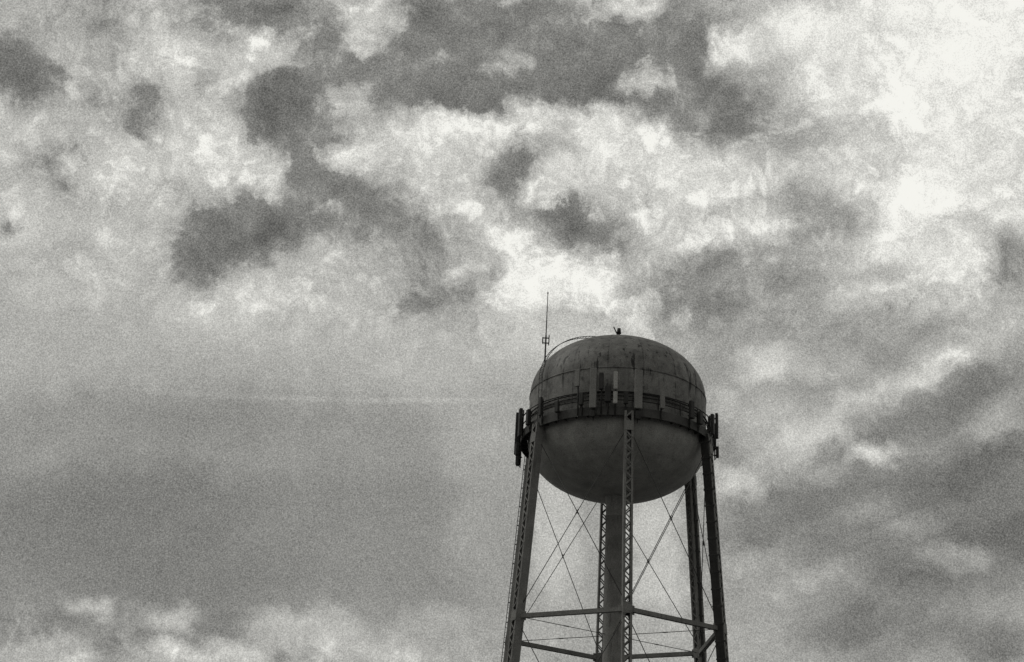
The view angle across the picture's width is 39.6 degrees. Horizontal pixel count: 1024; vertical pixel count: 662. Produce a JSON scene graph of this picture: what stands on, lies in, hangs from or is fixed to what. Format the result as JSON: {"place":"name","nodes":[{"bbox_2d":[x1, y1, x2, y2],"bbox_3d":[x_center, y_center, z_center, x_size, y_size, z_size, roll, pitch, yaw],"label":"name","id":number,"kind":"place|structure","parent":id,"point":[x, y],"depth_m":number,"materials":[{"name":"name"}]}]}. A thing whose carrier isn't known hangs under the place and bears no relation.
{"place":"outdoors","nodes":[
{"label":"outdoors","id":0,"kind":"place"},
{"bbox_2d":[0,0,1023,661],"label":"sky","id":1,"kind":"structure","parent":0,"point":[276,276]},
{"bbox_2d":[501,292,728,661],"bbox_3d":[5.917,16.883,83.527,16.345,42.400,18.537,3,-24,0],"label":"water tower","id":2,"kind":"structure","parent":0,"point":[616,424],"depth_m":84.24,"materials":[{"name":"metal"}]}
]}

